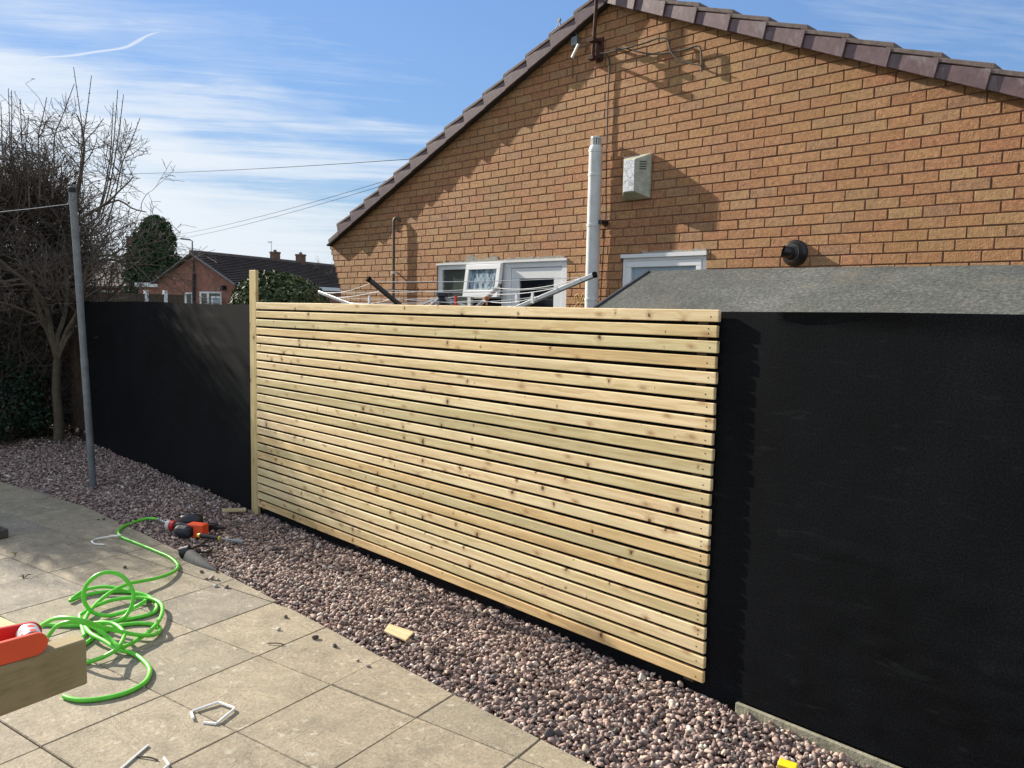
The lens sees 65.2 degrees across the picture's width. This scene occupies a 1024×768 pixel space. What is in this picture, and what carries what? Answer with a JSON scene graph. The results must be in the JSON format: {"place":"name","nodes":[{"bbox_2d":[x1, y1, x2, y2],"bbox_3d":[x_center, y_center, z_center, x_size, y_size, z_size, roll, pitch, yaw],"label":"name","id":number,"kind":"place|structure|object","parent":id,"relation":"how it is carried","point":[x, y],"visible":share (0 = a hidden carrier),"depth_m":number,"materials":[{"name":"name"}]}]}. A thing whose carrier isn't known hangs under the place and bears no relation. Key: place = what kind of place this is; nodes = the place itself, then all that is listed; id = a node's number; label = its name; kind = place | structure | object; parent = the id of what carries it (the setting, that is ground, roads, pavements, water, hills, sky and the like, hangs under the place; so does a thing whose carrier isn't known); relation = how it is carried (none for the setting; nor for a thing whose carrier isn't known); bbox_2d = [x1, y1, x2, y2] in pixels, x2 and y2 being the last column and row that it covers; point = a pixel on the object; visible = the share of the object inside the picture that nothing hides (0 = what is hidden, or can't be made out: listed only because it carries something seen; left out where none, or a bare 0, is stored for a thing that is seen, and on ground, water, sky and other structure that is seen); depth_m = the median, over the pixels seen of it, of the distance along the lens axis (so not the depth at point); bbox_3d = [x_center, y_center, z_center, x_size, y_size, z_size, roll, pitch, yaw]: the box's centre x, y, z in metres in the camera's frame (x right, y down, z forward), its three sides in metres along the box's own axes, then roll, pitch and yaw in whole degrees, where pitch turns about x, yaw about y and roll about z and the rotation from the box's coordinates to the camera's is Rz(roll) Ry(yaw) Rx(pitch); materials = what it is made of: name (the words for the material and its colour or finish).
{"place":"outdoors","nodes":[
{"label":"outdoors","id":0,"kind":"place"},
{"bbox_2d":[97,290,183,302],"bbox_3d":[-11.713,-1.971,25.340,0.162,2.010,2.990,4,6,32],"label":"panel fence","id":1,"kind":"object","parent":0,"point":[159,297],"visible":0.21,"depth_m":25.52,"materials":[{"name":"brown wood"}]},
{"bbox_2d":[132,159,407,173],"bbox_3d":[-9.448,-6.871,25.500,0.014,2.199,23.537,-4,7,-43],"label":"overhead cable","id":2,"kind":"object","parent":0,"point":[280,167],"visible":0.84,"depth_m":21.98,"materials":[{"name":"metal"}]},
{"bbox_2d":[181,187,376,238],"bbox_3d":[-12.395,-6.995,35.002,0.014,0.508,36.230,-2,6,-33],"label":"overhead cable","id":3,"kind":"object","parent":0,"point":[290,212],"visible":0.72,"depth_m":27.57,"materials":[{"name":"metal"}]},
{"bbox_2d":[178,181,383,234],"bbox_3d":[-12.395,-7.201,35.001,0.014,0.653,36.246,-2,6,-33],"label":"overhead cable","id":4,"kind":"object","parent":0,"point":[294,207],"visible":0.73,"depth_m":27.10,"materials":[{"name":"metal"}]},
{"bbox_2d":[0,482,595,767],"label":"patio","id":5,"kind":"structure","parent":0,"point":[300,698],"depth_m":3.21,"materials":[{"name":"stone"}]},
{"bbox_2d":[0,526,8,538],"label":"dark box","id":6,"kind":"object","parent":5,"relation":"on","point":[4,532],"visible":1,"depth_m":5.14,"materials":[{"name":"grey plastic"}]},
{"bbox_2d":[0,634,86,715],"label":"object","id":7,"kind":"object","parent":5,"relation":"on","point":[56,667],"visible":1,"depth_m":1.54,"materials":[{"name":"beige wood"}]},
{"bbox_2d":[0,622,47,665],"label":"red clamp","id":8,"kind":"object","parent":7,"relation":"on","point":[21,641],"visible":1,"depth_m":1.51,"materials":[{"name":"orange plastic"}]},
{"bbox_2d":[0,617,49,641],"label":"wide plank","id":9,"kind":"object","parent":7,"relation":"on","point":[4,622],"visible":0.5,"depth_m":1.68,"materials":[{"name":"beige wood"}]},
{"bbox_2d":[19,517,179,702],"bbox_3d":[-2.205,0.974,4.300,0.744,0.236,2.774,-1,6,-18],"label":"air hose","id":10,"kind":"object","parent":5,"relation":"on","point":[84,624],"visible":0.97,"depth_m":3.78,"materials":[{"name":"green rubber"}]},
{"bbox_2d":[91,534,121,544],"bbox_3d":[-2.615,0.993,5.127,0.137,0.027,0.172,2,5,12],"label":"plastic strip","id":11,"kind":"object","parent":5,"relation":"on","point":[103,537],"visible":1,"depth_m":5.16,"materials":[{"name":"white plastic"}]},
{"bbox_2d":[121,744,148,767],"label":"plastic strip","id":12,"kind":"object","parent":5,"relation":"on","point":[134,757],"visible":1,"depth_m":2.69,"materials":[{"name":"white plastic"}]},
{"bbox_2d":[136,756,158,760],"bbox_3d":[-1.225,1.256,2.689,0.085,0.008,0.008,2,5,14],"label":"twig","id":13,"kind":"object","parent":5,"relation":"on","point":[147,757],"visible":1,"depth_m":2.69,"materials":[{"name":"wood"}]},
{"bbox_2d":[163,757,169,767],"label":"plastic strip","id":14,"kind":"object","parent":5,"relation":"on","point":[167,762],"visible":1,"depth_m":2.66,"materials":[{"name":"white plastic"}]},
{"bbox_2d":[178,544,215,570],"bbox_3d":[-1.875,1.020,4.762,0.200,0.081,0.456,-1,6,-23],"label":"trowel","id":15,"kind":"object","parent":5,"relation":"on","point":[188,554],"visible":1,"depth_m":4.76,"materials":[{"name":"plastic"}]},
{"bbox_2d":[190,701,234,724],"bbox_3d":[-1.121,1.228,2.995,0.157,0.015,0.142,4,6,26],"label":"plastic strip","id":16,"kind":"object","parent":5,"relation":"on","point":[212,704],"visible":1,"depth_m":3.00,"materials":[{"name":"white plastic"}]},
{"bbox_2d":[312,258,333,278],"bbox_3d":[-8.050,-3.867,35.949,2.759,3.966,2.536,-4,7,-44],"label":"roof","id":17,"kind":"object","parent":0,"point":[324,272],"visible":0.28,"depth_m":36.02,"materials":[{"name":"plant"}]},
{"bbox_2d":[0,424,907,767],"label":"gravel","id":18,"kind":"structure","parent":0,"point":[124,490],"depth_m":3.76,"materials":[{"name":"gravel"}]},
{"bbox_2d":[0,338,53,441],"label":"evergreen shrub","id":19,"kind":"object","parent":18,"relation":"on","point":[34,423],"visible":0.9,"depth_m":8.70,"materials":[{"name":"green plant"}]},
{"bbox_2d":[0,427,83,453],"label":"leaf litter","id":20,"kind":"object","parent":18,"relation":"on","point":[12,441],"visible":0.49,"depth_m":8.73,"materials":[{"name":"brown plant"}]},
{"bbox_2d":[68,186,96,489],"bbox_3d":[-3.398,-0.304,6.338,0.058,2.426,0.490,0,6,-16],"label":"washing line post","id":21,"kind":"object","parent":18,"relation":"on","point":[72,191],"visible":0.96,"depth_m":6.32,"materials":[{"name":"metal"}]},
{"bbox_2d":[1,204,66,211],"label":"washing line","id":22,"kind":"object","parent":21,"relation":"attached to","point":[33,208],"visible":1,"depth_m":5.71,"materials":[{"name":"white fabric"}]},
{"bbox_2d":[0,67,224,441],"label":"hawthorn tree","id":23,"kind":"object","parent":18,"relation":"on","point":[57,346],"visible":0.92,"depth_m":8.46,"materials":[{"name":"brown plant"}]},
{"bbox_2d":[164,514,223,537],"bbox_3d":[-2.117,0.942,5.338,0.295,0.110,0.324,-4,7,-44],"label":"cordless drill","id":24,"kind":"object","parent":18,"relation":"on","point":[190,525],"visible":0.99,"depth_m":5.28,"materials":[{"name":"orange plastic"}]},
{"bbox_2d":[197,533,244,543],"bbox_3d":[-1.872,0.989,5.141,0.342,0.038,0.034,3,6,15],"label":"pry bar","id":25,"kind":"object","parent":18,"relation":"on","point":[214,537],"visible":1,"depth_m":5.14,"materials":[{"name":"black metal"}]},
{"bbox_2d":[222,508,245,511],"bbox_3d":[-2.045,0.928,5.891,0.167,0.018,0.040,0,5,-11],"label":"timber offcut","id":26,"kind":"object","parent":18,"relation":"on","point":[234,510],"visible":1,"depth_m":5.88,"materials":[{"name":"beige wood"}]},
{"bbox_2d":[249,270,260,515],"bbox_3d":[-1.875,0.080,5.837,0.022,1.805,0.099,-4,7,-44],"label":"tall timber board","id":27,"kind":"object","parent":18,"relation":"on","point":[253,300],"visible":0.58,"depth_m":5.82,"materials":[{"name":"beige wood"}]},
{"bbox_2d":[384,624,413,641],"bbox_3d":[-0.531,1.161,3.749,0.204,0.009,0.089,6,7,42],"label":"timber offcut","id":28,"kind":"object","parent":18,"relation":"on","point":[403,634],"visible":1,"depth_m":3.73,"materials":[{"name":"beige wood"}]},
{"bbox_2d":[60,304,900,767],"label":"wooden fence","id":29,"kind":"object","parent":18,"relation":"on","point":[78,420],"visible":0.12,"depth_m":3.05,"materials":[{"name":"brown wood"}]},
{"bbox_2d":[84,301,251,510],"bbox_3d":[-3.244,0.039,7.271,0.024,1.567,3.940,-4,7,-44],"label":"shade mesh","id":30,"kind":"object","parent":29,"relation":"attached to","point":[170,388],"visible":0.93,"depth_m":6.90,"materials":[{"name":"black fabric"}]},
{"bbox_2d":[256,302,720,682],"bbox_3d":[-0.527,0.315,4.472,0.028,1.508,3.759,-4,7,-44],"label":"slatted fence panel","id":31,"kind":"object","parent":29,"relation":"attached to","point":[699,407],"visible":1,"depth_m":3.89,"materials":[{"name":"brown wood"}]},
{"bbox_2d":[259,309,1023,767],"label":"shade mesh","id":32,"kind":"object","parent":29,"relation":"attached to","point":[865,583],"visible":0.5,"depth_m":2.77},
{"bbox_2d":[778,758,797,767],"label":"yellow scrap","id":33,"kind":"object","parent":18,"relation":"on","point":[783,763],"visible":1,"depth_m":2.69,"materials":[{"name":"plastic"}]},
{"bbox_2d":[0,0,1023,303],"label":"sky","id":34,"kind":"structure","parent":0,"point":[212,86],"materials":[{"name":"blue"}]},
{"bbox_2d":[592,265,1023,314],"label":"garden shed","id":35,"kind":"structure","parent":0,"point":[981,289],"depth_m":3.68,"materials":[{"name":"fabric"}]},
{"label":"ground","id":36,"kind":"structure","parent":0,"visible":0},
{"bbox_2d":[0,79,152,436],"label":"bare tree","id":37,"kind":"object","parent":36,"relation":"on","point":[46,219],"visible":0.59,"depth_m":8.90,"materials":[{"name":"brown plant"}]},
{"bbox_2d":[69,236,136,299],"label":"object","id":38,"kind":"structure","parent":36,"relation":"on","point":[117,285],"depth_m":45.17,"materials":[{"name":"brown plant"}]},
{"bbox_2d":[118,214,181,293],"bbox_3d":[-17.738,-5.346,39.981,3.368,6.258,3.308,1,5,2],"label":"conifer tree","id":39,"kind":"object","parent":36,"relation":"on","point":[134,276],"visible":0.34,"depth_m":39.04,"materials":[{"name":"green plant"}]},
{"bbox_2d":[135,250,340,303],"bbox_3d":[-9.361,-4.106,38.100,5.437,3.991,17.405,3,6,22],"label":"red brick bungalow","id":40,"kind":"object","parent":36,"relation":"on","point":[231,274],"visible":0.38,"depth_m":30.56,"materials":[{"name":"brick"}]},
{"bbox_2d":[185,292,191,302],"bbox_3d":[-12.201,-3.178,30.233,0.356,0.558,0.082,3,6,22],"label":"window","id":41,"kind":"structure","parent":40,"relation":"in","point":[188,298],"depth_m":30.18,"materials":[{"name":"white glass"}]},
{"bbox_2d":[199,292,221,303],"bbox_3d":[-11.234,-3.148,29.841,1.014,0.584,0.082,3,6,22],"label":"window","id":42,"kind":"structure","parent":40,"relation":"in","point":[201,294],"depth_m":29.85,"materials":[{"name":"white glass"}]},
{"bbox_2d":[228,270,331,303],"bbox_3d":[-3.477,-0.621,11.905,1.563,2.166,2.037,-23,25,-77],"label":"round shrub","id":43,"kind":"object","parent":36,"relation":"on","point":[290,287],"visible":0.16,"depth_m":11.54,"materials":[{"name":"green plant"}]},
{"bbox_2d":[317,272,597,306],"bbox_3d":[-0.683,0.063,6.596,1.358,1.865,3.723,-1,6,-21],"label":"rotary airer","id":44,"kind":"object","parent":36,"relation":"on","point":[442,298],"visible":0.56,"depth_m":5.58,"materials":[{"name":"metal"}]},
{"bbox_2d":[531,292,533,302],"bbox_3d":[0.133,-0.561,5.200,0.012,0.072,0.024,-4,7,-44],"label":"clothes peg","id":45,"kind":"object","parent":44,"relation":"attached to","point":[532,297],"visible":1,"depth_m":5.19,"materials":[{"name":"white plastic"}]},
{"bbox_2d":[327,0,1023,307],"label":"brick house","id":46,"kind":"structure","parent":36,"relation":"on","point":[763,140],"depth_m":6.42,"materials":[{"name":"brown brick"}]},
{"bbox_2d":[392,217,400,304],"bbox_3d":[-1.367,-0.665,9.451,0.109,2.580,0.066,2,5,7],"label":"overflow pipe","id":47,"kind":"object","parent":46,"relation":"attached to","point":[393,251],"visible":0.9,"depth_m":9.35,"materials":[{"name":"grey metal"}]},
{"bbox_2d":[436,261,505,305],"bbox_3d":[-0.465,-0.758,8.537,0.163,1.070,1.096,-4,7,-44],"label":"window","id":48,"kind":"structure","parent":46,"relation":"in","point":[493,272],"depth_m":8.41,"materials":[{"name":"white plastic"}]},
{"bbox_2d":[504,258,566,306],"bbox_3d":[0.222,-0.186,7.918,0.110,2.072,0.840,-4,7,-44],"label":"door","id":49,"kind":"structure","parent":46,"relation":"in","point":[553,268],"depth_m":7.84,"materials":[{"name":"white plastic"}]},
{"bbox_2d":[556,18,576,35],"bbox_3d":[0.488,-3.253,7.354,0.021,0.249,0.329,-4,7,-43],"label":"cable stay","id":50,"kind":"object","parent":46,"relation":"attached to","point":[559,21],"visible":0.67,"depth_m":7.39,"materials":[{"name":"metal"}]},
{"bbox_2d":[571,36,587,77],"bbox_3d":[0.597,-2.971,7.237,0.078,0.353,0.191,-3,7,-37],"label":"security camera","id":51,"kind":"object","parent":46,"relation":"attached to","point":[575,41],"visible":1,"depth_m":7.24,"materials":[{"name":"white plastic"}]},
{"bbox_2d":[574,293,584,307],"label":"brick wall","id":52,"kind":"structure","parent":46,"relation":"attached to","point":[579,301],"depth_m":7.39,"materials":[{"name":"brown brick"}]},
{"bbox_2d":[584,136,607,307],"bbox_3d":[0.744,-0.637,7.215,0.127,3.122,0.190,-13,15,-69],"label":"flue pipe","id":53,"kind":"object","parent":46,"relation":"attached to","point":[595,222],"visible":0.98,"depth_m":7.10,"materials":[{"name":"white plastic"}]},
{"bbox_2d":[622,153,651,200],"bbox_3d":[1.036,-1.770,6.837,0.127,0.372,0.290,-4,7,-44],"label":"alarm box","id":54,"kind":"object","parent":46,"relation":"attached to","point":[637,171],"visible":1,"depth_m":6.77,"materials":[{"name":"beige plastic"}]},
{"bbox_2d":[588,0,702,300],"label":"aerial mast","id":55,"kind":"object","parent":46,"relation":"attached to","point":[598,57],"visible":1,"depth_m":6.98,"materials":[{"name":"metal"}]},
{"bbox_2d":[620,251,706,286],"bbox_3d":[1.278,-0.568,6.813,0.089,1.080,0.866,-4,7,-44],"label":"window","id":56,"kind":"structure","parent":46,"relation":"in","point":[634,265],"depth_m":6.77,"materials":[{"name":"white plastic"}]},
{"bbox_2d":[781,240,807,266],"bbox_3d":[2.038,-0.961,5.856,0.146,0.196,0.196,-4,7,-44],"label":"boiler flue","id":57,"kind":"object","parent":46,"relation":"attached to","point":[794,253],"visible":1,"depth_m":5.84,"materials":[{"name":"black plastic"}]}
]}

